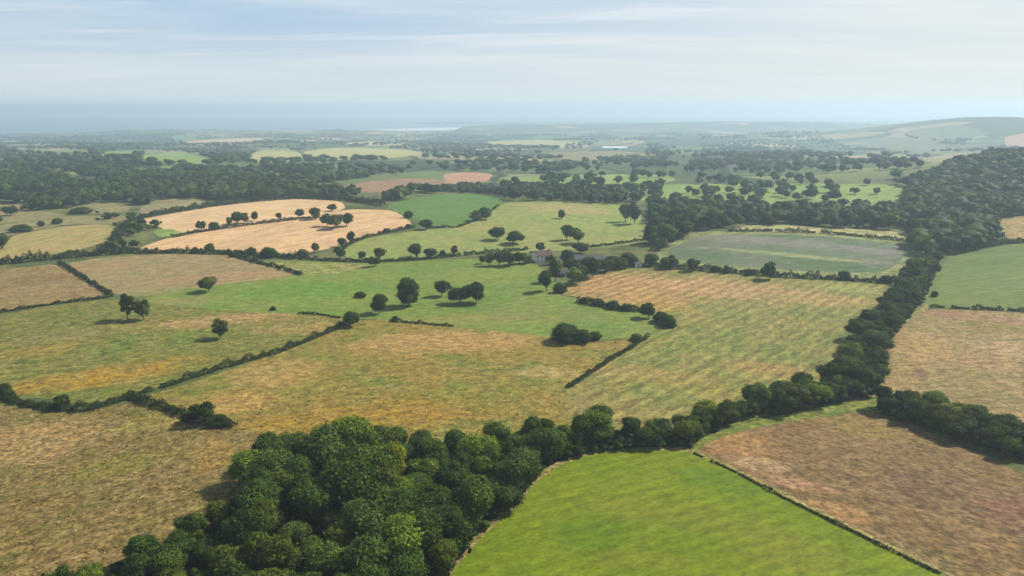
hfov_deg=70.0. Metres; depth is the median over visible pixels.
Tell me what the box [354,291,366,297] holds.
bush
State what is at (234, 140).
field
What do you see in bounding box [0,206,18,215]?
broadleaf tree
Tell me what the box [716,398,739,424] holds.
broadleaf tree
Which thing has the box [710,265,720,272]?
bush
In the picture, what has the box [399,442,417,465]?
broadleaf tree
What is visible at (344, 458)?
broadleaf tree
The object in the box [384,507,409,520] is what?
broadleaf tree
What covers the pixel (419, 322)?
hedge
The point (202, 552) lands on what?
broadleaf tree
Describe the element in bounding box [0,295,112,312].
hedge
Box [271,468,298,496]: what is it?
broadleaf tree
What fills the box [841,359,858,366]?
broadleaf tree
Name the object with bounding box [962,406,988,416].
broadleaf tree
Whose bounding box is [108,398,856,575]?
woodland floor
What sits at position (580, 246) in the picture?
broadleaf tree
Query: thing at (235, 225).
hedge
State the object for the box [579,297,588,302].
bush
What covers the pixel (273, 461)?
broadleaf tree
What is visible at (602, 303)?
hedge
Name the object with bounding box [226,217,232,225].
broadleaf tree
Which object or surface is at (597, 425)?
broadleaf tree
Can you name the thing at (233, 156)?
woodland
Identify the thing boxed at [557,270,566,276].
shed
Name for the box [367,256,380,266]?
broadleaf tree
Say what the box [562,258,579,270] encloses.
broadleaf tree
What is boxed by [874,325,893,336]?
broadleaf tree
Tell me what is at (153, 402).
hedge
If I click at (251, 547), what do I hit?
broadleaf tree
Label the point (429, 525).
broadleaf tree
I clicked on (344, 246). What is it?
hedge
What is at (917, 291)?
broadleaf tree
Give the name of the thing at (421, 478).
broadleaf tree
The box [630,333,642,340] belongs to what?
bush
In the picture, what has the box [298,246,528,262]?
hedge
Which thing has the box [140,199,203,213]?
field
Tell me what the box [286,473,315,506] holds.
broadleaf tree
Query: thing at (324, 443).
broadleaf tree
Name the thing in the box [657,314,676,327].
bush
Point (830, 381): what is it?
broadleaf tree
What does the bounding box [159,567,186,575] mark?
broadleaf tree
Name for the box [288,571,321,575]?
broadleaf tree
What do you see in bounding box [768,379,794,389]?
broadleaf tree
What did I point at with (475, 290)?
broadleaf tree
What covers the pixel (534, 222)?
field
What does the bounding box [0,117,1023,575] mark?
ground
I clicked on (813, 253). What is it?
field
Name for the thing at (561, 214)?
broadleaf tree
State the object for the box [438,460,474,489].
broadleaf tree
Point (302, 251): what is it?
bush
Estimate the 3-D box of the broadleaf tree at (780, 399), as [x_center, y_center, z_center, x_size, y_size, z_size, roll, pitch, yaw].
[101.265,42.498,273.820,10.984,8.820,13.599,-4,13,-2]
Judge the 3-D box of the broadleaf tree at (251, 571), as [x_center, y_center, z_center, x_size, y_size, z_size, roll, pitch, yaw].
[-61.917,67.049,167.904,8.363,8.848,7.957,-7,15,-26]
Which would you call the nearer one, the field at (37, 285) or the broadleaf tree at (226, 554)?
the broadleaf tree at (226, 554)
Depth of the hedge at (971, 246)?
556.64 m
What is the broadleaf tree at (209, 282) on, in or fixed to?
on the field at (519, 298)
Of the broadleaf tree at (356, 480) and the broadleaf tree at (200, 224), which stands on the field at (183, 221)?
the broadleaf tree at (200, 224)
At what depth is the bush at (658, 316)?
383.80 m
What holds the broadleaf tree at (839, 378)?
on the field at (729, 335)
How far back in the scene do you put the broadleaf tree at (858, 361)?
305.38 m
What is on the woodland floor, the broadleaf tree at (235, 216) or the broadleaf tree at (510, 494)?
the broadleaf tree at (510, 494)
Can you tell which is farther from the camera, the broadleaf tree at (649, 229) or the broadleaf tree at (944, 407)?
the broadleaf tree at (649, 229)
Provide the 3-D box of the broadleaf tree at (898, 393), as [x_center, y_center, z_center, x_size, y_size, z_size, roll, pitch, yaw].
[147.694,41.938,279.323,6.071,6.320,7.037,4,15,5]
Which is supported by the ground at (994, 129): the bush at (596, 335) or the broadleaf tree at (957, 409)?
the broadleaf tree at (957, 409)
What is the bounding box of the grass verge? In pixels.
[690,397,882,449]
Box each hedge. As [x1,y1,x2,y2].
[0,243,127,264]
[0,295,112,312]
[0,393,126,411]
[57,259,113,294]
[95,219,130,251]
[125,245,298,258]
[125,393,237,428]
[126,320,347,397]
[127,192,386,219]
[165,216,319,237]
[228,250,302,274]
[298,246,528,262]
[298,311,340,317]
[341,225,416,249]
[389,318,453,326]
[429,204,498,227]
[564,333,648,387]
[576,296,638,311]
[586,237,644,247]
[642,261,896,282]
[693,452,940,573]
[728,227,911,241]
[930,303,1023,311]
[945,237,1023,255]
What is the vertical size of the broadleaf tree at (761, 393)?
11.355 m
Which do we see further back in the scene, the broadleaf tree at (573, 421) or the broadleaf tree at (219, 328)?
the broadleaf tree at (219, 328)
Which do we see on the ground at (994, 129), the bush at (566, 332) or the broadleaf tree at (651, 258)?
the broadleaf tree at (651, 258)
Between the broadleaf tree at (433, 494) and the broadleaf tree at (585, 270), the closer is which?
the broadleaf tree at (433, 494)
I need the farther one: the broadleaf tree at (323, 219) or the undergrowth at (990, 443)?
the broadleaf tree at (323, 219)
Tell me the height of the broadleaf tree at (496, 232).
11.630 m
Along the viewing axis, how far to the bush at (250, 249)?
555.96 m
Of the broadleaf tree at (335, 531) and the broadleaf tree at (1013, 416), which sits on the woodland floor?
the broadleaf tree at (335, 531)
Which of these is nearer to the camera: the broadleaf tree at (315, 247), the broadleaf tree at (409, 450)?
the broadleaf tree at (409, 450)
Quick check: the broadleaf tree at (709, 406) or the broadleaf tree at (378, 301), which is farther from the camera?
the broadleaf tree at (378, 301)
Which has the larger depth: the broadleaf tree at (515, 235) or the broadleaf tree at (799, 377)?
the broadleaf tree at (515, 235)
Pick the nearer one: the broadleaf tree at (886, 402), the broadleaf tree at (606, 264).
the broadleaf tree at (886, 402)
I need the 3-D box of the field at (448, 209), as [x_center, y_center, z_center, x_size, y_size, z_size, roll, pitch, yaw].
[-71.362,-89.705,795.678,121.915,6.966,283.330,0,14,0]
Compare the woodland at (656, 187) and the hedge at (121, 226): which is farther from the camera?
the woodland at (656, 187)
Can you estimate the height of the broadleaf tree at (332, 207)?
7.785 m
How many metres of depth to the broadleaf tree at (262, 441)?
223.95 m
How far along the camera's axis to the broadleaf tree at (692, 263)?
493.51 m
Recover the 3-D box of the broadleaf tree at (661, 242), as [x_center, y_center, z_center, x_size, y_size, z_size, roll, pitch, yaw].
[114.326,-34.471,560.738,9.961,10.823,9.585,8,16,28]
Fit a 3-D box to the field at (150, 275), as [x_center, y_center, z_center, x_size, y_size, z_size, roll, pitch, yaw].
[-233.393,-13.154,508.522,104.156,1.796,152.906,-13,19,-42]
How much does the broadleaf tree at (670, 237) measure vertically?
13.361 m
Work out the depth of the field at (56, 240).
604.17 m
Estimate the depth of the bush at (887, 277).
468.10 m
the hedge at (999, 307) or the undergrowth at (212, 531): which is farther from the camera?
the hedge at (999, 307)
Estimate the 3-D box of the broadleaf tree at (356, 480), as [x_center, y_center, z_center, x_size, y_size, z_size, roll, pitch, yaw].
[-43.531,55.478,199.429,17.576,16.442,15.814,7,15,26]
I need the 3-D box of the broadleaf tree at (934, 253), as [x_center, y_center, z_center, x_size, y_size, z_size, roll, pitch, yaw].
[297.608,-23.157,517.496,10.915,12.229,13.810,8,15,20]
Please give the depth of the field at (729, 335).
365.93 m
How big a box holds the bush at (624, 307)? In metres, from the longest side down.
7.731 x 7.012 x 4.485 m
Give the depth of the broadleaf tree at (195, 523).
186.34 m
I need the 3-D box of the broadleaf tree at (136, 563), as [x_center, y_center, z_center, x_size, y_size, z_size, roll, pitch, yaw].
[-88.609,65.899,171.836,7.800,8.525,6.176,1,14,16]
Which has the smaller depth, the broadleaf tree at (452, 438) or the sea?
the broadleaf tree at (452, 438)
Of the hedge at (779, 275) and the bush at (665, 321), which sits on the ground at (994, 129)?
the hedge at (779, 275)
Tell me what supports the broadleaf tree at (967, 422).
on the ground at (994, 129)
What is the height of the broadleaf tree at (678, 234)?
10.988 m
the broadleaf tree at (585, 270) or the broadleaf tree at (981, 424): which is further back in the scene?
the broadleaf tree at (585, 270)
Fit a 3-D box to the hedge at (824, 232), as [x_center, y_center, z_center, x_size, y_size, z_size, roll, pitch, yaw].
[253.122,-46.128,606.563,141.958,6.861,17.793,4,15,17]
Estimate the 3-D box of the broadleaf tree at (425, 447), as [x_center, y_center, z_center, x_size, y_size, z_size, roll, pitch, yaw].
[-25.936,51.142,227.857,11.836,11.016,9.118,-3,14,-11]
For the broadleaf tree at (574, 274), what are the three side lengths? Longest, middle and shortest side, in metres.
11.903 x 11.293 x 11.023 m
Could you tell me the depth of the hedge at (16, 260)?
538.84 m
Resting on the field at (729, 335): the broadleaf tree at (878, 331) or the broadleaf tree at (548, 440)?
the broadleaf tree at (878, 331)
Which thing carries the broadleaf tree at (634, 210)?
on the field at (534, 222)
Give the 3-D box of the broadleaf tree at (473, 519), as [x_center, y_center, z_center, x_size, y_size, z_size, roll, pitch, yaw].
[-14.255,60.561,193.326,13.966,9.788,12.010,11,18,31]
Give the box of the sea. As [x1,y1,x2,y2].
[0,116,1023,141]
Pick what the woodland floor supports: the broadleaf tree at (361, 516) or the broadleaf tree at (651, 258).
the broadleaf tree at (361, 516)
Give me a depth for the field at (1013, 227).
625.63 m
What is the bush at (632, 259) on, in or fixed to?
on the ground at (994, 129)
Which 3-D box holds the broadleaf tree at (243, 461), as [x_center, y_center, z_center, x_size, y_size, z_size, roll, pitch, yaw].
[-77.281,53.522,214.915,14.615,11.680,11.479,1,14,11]
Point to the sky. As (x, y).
(58, 57)
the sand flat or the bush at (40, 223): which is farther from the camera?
the sand flat
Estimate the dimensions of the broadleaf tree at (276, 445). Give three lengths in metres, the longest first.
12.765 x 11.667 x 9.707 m
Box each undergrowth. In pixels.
[41,429,690,575]
[709,259,940,428]
[875,398,1023,458]
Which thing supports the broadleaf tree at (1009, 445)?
on the ground at (994, 129)
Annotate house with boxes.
[534,248,551,262]
[726,164,736,169]
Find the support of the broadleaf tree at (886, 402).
on the ground at (994, 129)
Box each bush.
[0,382,15,397]
[6,224,34,231]
[37,221,45,226]
[50,218,62,223]
[69,207,94,213]
[179,411,194,423]
[205,414,228,428]
[208,222,220,229]
[228,251,235,257]
[247,247,256,252]
[259,247,278,257]
[297,249,309,256]
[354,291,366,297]
[404,211,413,217]
[550,322,579,343]
[552,282,567,292]
[573,329,592,342]
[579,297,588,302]
[590,331,602,339]
[592,298,603,305]
[606,256,619,259]
[608,300,619,309]
[613,258,630,269]
[620,303,631,310]
[621,252,633,259]
[627,255,638,265]
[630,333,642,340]
[652,311,667,322]
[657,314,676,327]
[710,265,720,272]
[722,265,730,272]
[744,268,752,275]
[838,271,851,280]
[878,275,892,283]
[930,291,938,296]
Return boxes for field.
[0,202,63,223]
[0,215,125,235]
[0,224,115,258]
[0,265,104,311]
[0,299,342,401]
[0,404,256,575]
[68,202,131,213]
[69,254,292,295]
[101,151,132,155]
[139,320,633,445]
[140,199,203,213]
[140,259,659,339]
[141,152,209,163]
[141,209,410,252]
[145,199,344,232]
[154,229,180,236]
[172,134,196,140]
[184,138,271,144]
[251,150,302,161]
[269,263,367,274]
[303,148,422,159]
[344,179,449,192]
[344,201,647,259]
[348,141,392,144]
[388,194,502,225]
[444,172,491,183]
[450,450,943,575]
[485,140,577,146]
[497,174,674,186]
[548,151,655,159]
[560,268,927,434]
[629,183,901,205]
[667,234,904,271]
[698,412,1023,575]
[735,225,906,240]
[856,137,953,150]
[881,309,1023,421]
[908,126,986,140]
[922,152,980,163]
[928,242,1023,311]
[999,215,1023,238]
[1004,133,1023,146]
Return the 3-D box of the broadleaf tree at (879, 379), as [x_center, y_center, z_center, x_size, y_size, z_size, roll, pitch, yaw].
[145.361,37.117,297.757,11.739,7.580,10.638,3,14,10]
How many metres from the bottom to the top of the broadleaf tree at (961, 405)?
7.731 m
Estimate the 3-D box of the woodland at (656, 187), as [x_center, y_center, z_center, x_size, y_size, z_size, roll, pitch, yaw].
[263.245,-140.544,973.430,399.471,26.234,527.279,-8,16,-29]
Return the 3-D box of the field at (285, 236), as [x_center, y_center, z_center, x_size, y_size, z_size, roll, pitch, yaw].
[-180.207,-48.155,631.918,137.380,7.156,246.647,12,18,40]
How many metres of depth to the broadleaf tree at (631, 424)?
248.90 m
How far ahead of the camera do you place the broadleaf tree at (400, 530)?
175.88 m
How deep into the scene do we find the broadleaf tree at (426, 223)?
640.32 m
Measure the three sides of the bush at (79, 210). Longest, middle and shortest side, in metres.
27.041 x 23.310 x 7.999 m
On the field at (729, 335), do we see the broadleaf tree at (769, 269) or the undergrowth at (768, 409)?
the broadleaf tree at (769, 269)
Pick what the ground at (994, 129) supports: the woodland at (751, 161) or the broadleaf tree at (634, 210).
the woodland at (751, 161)
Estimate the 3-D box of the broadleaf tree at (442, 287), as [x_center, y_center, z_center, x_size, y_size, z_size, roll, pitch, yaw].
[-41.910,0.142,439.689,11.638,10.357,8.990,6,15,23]
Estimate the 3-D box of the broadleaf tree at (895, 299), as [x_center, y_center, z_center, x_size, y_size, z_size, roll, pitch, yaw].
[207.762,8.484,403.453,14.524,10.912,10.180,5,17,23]
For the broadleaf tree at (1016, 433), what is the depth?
240.21 m
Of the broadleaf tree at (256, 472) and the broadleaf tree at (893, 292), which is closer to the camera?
the broadleaf tree at (256, 472)
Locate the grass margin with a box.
[448,447,953,575]
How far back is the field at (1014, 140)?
2696.82 m
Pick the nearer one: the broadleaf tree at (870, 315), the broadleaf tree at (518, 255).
the broadleaf tree at (870, 315)
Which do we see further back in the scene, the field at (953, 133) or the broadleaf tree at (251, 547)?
the field at (953, 133)
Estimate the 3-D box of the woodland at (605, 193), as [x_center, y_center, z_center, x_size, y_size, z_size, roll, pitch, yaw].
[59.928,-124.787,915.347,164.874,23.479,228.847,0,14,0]
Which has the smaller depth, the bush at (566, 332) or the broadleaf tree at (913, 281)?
the bush at (566, 332)
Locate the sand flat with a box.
[373,127,460,130]
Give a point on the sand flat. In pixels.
(447, 128)
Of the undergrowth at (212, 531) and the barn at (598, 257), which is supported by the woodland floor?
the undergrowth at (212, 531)
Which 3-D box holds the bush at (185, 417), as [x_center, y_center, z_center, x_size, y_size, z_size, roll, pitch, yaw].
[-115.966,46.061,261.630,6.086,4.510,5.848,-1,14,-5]
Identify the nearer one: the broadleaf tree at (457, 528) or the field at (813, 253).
the broadleaf tree at (457, 528)
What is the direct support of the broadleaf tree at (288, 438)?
on the woodland floor
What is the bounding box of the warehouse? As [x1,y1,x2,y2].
[601,146,627,149]
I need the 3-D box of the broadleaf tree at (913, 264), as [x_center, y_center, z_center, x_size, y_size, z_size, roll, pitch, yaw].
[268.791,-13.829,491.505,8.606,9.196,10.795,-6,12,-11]
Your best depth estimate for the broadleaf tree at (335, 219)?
642.10 m
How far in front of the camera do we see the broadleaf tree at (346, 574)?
165.37 m
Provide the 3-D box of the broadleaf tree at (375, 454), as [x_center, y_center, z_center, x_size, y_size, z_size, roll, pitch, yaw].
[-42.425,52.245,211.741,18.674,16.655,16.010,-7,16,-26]
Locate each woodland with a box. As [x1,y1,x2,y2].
[0,130,1019,172]
[0,159,444,208]
[441,181,496,194]
[493,179,628,202]
[511,168,911,204]
[535,149,924,178]
[646,196,912,226]
[898,147,1023,251]
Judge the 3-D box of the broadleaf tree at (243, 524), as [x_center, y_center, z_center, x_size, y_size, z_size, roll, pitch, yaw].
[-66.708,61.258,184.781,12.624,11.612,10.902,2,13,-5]
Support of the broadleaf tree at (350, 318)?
on the field at (380, 361)
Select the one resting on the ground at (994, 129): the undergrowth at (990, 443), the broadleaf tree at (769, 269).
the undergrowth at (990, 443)
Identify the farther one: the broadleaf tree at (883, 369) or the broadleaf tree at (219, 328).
the broadleaf tree at (219, 328)
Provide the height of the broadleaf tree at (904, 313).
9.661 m
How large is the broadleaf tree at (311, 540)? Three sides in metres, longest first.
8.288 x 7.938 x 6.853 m
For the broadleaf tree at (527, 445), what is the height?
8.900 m
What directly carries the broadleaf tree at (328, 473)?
on the woodland floor
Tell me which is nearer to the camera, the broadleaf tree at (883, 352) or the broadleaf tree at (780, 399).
the broadleaf tree at (780, 399)
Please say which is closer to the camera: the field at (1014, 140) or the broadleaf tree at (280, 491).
the broadleaf tree at (280, 491)
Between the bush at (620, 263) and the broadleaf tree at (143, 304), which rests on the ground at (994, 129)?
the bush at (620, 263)
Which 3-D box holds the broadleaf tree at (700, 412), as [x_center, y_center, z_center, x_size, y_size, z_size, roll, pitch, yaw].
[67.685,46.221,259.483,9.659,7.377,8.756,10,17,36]
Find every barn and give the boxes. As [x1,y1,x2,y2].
[573,254,601,264]
[593,256,608,258]
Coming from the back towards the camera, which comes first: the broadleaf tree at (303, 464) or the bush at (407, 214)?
the bush at (407, 214)
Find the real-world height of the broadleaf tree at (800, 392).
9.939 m
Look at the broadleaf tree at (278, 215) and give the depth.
681.73 m
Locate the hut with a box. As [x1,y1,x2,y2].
[634,262,641,266]
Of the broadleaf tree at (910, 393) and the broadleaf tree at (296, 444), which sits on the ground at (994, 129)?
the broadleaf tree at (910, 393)
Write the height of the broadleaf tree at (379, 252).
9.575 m
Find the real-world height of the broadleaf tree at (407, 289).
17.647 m
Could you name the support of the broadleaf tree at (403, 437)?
on the woodland floor
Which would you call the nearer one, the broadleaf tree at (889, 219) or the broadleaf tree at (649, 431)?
the broadleaf tree at (649, 431)
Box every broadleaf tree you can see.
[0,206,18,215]
[0,233,8,248]
[43,563,73,575]
[51,393,69,408]
[73,561,104,575]
[100,212,120,218]
[118,293,134,319]
[120,551,150,575]
[121,533,160,556]
[133,299,150,319]
[143,543,186,575]
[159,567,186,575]
[161,527,196,552]
[171,511,209,537]
[187,401,215,423]
[192,539,217,563]
[194,221,205,229]
[196,276,216,290]
[203,500,231,525]
[204,243,214,249]
[208,543,246,570]
[211,318,227,337]
[214,560,251,575]
[220,506,273,546]
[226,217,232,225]
[226,448,260,478]
[230,211,241,223]
[235,477,281,512]
[237,464,275,487]
[240,213,248,222]
[241,529,271,572]
[243,498,284,534]
[243,566,257,575]
[249,431,278,450]
[250,211,257,220]
[253,446,293,474]
[254,566,288,575]
[256,531,304,574]
[262,439,287,453]
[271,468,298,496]
[271,485,283,508]
[275,213,281,218]
[275,430,306,452]
[276,520,311,547]
[283,454,326,477]
[284,435,311,458]
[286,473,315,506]
[286,481,333,522]
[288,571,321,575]
[295,208,304,216]
[297,419,349,462]
[298,535,322,561]
[303,538,350,575]
[308,207,320,219]
[311,243,319,252]
[312,457,348,503]
[319,213,330,225]
[322,458,376,503]
[322,507,345,528]
[322,519,353,547]
[325,414,378,448]
[327,204,336,209]
[327,213,342,227]
[333,246,345,257]
[334,454,351,462]
[334,496,386,537]
[335,522,396,573]
[335,570,356,575]
[336,442,400,466]
[337,237,346,244]
[340,213,353,225]
[342,311,359,324]
[346,231,354,240]
[350,559,400,575]
[358,251,365,259]
[361,479,398,512]
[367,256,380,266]
[370,293,388,313]
[370,425,398,446]
[370,459,403,486]
[373,247,386,256]
[380,511,425,556]
[381,545,430,575]
[382,440,406,477]
[383,488,426,513]
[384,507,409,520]
[389,476,417,490]
[391,426,408,444]
[395,277,419,306]
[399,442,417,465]
[403,472,432,487]
[405,458,440,484]
[407,243,420,254]
[407,429,432,445]
[411,504,445,557]
[412,437,448,459]
[416,482,453,508]
[418,219,432,228]
[424,248,437,255]
[428,451,451,466]
[428,537,458,571]
[431,503,473,548]
[434,280,451,295]
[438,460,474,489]
[443,429,466,454]
[443,495,481,534]
[445,286,470,302]
[449,450,474,473]
[451,245,457,253]
[454,432,501,461]
[455,474,494,516]
[464,281,485,301]
[469,210,481,219]
[471,453,495,479]
[479,207,491,219]
[479,255,484,262]
[481,420,510,438]
[485,252,494,265]
[486,476,503,498]
[487,227,506,239]
[490,468,525,508]
[491,455,506,474]
[494,251,505,265]
[494,427,530,444]
[498,440,518,457]
[502,250,516,265]
[503,447,543,488]
[506,230,525,243]
[512,252,525,262]
[512,438,544,459]
[519,415,542,436]
[520,255,532,261]
[526,427,567,462]
[535,242,545,249]
[537,269,551,290]
[539,418,555,428]
[544,254,555,261]
[549,259,561,281]
[554,423,575,447]
[558,209,565,218]
[560,224,573,239]
[560,249,573,262]
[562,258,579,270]
[566,266,585,283]
[570,227,584,242]
[570,242,588,253]
[570,413,587,430]
[571,428,589,443]
[575,409,614,442]
[578,266,590,279]
[581,256,596,264]
[583,403,613,422]
[585,258,601,276]
[601,258,615,271]
[619,203,630,221]
[621,416,641,435]
[627,201,641,222]
[636,419,666,443]
[637,302,654,317]
[643,224,656,242]
[644,253,659,264]
[647,232,661,244]
[651,418,674,437]
[655,237,667,247]
[656,223,677,234]
[660,231,674,242]
[660,255,678,267]
[663,218,676,225]
[670,413,686,428]
[674,227,681,237]
[674,419,704,441]
[675,220,693,237]
[685,413,709,432]
[687,257,700,270]
[689,407,715,422]
[691,399,724,421]
[700,212,717,228]
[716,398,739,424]
[735,400,752,417]
[740,381,773,405]
[746,396,761,412]
[760,261,775,279]
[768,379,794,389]
[768,387,797,411]
[782,383,812,408]
[790,370,817,384]
[803,383,834,404]
[815,361,840,377]
[818,381,840,399]
[819,377,840,385]
[830,354,848,367]
[830,383,848,400]
[833,375,850,384]
[834,343,863,356]
[837,365,848,374]
[839,355,864,366]
[841,334,868,355]
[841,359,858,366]
[841,365,875,384]
[841,377,866,394]
[843,318,877,334]
[844,341,862,351]
[852,349,888,366]
[856,309,884,320]
[863,330,894,349]
[865,329,888,334]
[865,346,889,360]
[866,372,884,387]
[868,362,891,377]
[871,319,889,329]
[871,384,896,399]
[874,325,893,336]
[875,294,903,304]
[875,396,898,414]
[878,300,896,311]
[878,310,906,330]
[879,213,901,228]
[882,290,905,302]
[889,286,907,290]
[889,308,911,319]
[892,276,903,286]
[892,390,906,397]
[894,395,922,407]
[895,404,923,422]
[896,277,917,286]
[897,270,911,277]
[899,265,912,270]
[903,389,920,397]
[903,397,930,411]
[904,257,923,267]
[904,303,915,311]
[905,261,920,268]
[907,285,925,298]
[908,268,933,281]
[912,253,927,263]
[918,403,959,428]
[920,390,950,404]
[922,260,941,272]
[924,246,941,259]
[935,414,970,438]
[938,401,964,415]
[938,404,959,421]
[953,402,975,407]
[958,413,980,431]
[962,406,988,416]
[972,404,989,412]
[972,411,997,424]
[974,420,989,429]
[986,419,1017,439]
[993,416,1023,431]
[993,436,1023,454]
[994,413,1023,424]
[1002,424,1023,437]
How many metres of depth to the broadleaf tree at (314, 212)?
681.65 m
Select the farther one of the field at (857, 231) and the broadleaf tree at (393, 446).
the field at (857, 231)
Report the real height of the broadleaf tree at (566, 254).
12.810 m
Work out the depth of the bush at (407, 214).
697.74 m
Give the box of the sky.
[0,0,1023,115]
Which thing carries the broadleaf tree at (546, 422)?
on the woodland floor
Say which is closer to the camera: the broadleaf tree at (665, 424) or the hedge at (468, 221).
the broadleaf tree at (665, 424)
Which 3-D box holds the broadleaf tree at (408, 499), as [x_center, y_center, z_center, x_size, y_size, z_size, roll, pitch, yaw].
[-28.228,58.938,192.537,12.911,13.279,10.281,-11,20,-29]
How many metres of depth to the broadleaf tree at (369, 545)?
169.66 m
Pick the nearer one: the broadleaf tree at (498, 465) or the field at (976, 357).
the broadleaf tree at (498, 465)
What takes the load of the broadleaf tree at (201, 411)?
on the field at (41, 442)
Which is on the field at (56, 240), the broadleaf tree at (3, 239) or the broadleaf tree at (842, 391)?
the broadleaf tree at (3, 239)
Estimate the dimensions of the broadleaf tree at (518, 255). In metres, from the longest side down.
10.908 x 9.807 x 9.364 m
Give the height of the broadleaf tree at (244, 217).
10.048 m
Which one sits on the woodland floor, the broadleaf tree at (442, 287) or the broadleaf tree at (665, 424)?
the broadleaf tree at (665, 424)
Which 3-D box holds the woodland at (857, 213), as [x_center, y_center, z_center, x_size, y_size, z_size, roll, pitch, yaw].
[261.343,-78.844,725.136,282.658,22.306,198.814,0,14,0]
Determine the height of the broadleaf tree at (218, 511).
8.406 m
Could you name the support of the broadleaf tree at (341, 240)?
on the ground at (994, 129)
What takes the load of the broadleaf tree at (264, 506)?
on the woodland floor
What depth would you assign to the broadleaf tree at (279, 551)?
168.58 m
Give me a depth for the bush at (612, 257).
514.65 m
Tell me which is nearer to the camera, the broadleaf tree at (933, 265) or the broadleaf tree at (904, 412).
the broadleaf tree at (904, 412)
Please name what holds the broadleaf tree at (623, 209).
on the field at (534, 222)
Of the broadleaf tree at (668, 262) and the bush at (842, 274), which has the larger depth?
the broadleaf tree at (668, 262)
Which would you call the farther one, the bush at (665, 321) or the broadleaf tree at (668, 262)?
the broadleaf tree at (668, 262)
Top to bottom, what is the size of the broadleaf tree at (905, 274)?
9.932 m
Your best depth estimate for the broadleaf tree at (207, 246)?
563.55 m
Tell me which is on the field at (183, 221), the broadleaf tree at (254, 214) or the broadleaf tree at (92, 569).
the broadleaf tree at (254, 214)
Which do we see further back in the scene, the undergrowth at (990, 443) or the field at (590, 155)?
the field at (590, 155)
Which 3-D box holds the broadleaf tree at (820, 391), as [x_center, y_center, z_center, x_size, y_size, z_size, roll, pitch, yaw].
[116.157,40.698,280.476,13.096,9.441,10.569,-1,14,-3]
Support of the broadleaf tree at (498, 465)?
on the woodland floor
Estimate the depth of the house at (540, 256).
529.56 m
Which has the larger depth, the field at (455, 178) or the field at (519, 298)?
the field at (455, 178)
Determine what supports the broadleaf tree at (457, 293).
on the field at (519, 298)
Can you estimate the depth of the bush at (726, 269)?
490.61 m
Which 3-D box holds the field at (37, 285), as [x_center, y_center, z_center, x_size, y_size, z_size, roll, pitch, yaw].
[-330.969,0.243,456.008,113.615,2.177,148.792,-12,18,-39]
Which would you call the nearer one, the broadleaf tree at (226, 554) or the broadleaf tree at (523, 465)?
the broadleaf tree at (226, 554)
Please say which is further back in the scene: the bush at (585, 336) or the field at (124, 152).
the field at (124, 152)
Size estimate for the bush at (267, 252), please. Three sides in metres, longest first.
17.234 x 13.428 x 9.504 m
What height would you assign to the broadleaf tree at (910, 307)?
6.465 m
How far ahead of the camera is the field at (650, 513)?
193.41 m
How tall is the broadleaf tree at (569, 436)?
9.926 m
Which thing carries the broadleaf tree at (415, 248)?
on the field at (534, 222)
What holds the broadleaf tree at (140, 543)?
on the woodland floor
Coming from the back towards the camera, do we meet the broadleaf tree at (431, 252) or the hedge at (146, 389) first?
the broadleaf tree at (431, 252)
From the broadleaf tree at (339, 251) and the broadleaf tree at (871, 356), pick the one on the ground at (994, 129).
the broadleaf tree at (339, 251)
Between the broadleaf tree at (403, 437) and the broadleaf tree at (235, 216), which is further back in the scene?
the broadleaf tree at (235, 216)
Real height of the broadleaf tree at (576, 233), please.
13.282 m
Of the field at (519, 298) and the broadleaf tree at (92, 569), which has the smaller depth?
the broadleaf tree at (92, 569)
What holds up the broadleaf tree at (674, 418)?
on the woodland floor
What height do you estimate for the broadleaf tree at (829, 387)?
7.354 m
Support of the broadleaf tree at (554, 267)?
on the ground at (994, 129)
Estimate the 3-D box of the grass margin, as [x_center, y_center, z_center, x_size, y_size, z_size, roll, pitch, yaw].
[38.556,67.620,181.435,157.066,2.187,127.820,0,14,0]
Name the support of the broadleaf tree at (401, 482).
on the woodland floor
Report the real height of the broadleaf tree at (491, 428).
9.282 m
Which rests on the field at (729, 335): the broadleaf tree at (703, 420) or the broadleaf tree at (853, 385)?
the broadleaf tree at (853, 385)
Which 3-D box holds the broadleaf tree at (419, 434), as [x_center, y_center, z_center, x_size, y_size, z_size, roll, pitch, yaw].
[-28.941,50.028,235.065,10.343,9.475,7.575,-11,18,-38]
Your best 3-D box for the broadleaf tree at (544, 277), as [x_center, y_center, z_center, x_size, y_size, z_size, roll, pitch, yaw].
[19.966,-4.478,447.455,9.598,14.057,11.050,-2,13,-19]
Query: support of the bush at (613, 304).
on the field at (519, 298)
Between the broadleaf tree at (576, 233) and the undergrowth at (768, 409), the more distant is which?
the broadleaf tree at (576, 233)
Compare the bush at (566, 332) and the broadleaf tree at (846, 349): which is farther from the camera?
the bush at (566, 332)
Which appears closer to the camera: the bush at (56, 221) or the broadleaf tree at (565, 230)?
the broadleaf tree at (565, 230)
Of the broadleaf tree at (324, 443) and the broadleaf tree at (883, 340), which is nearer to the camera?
the broadleaf tree at (324, 443)
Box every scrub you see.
[0,204,136,225]
[104,218,161,247]

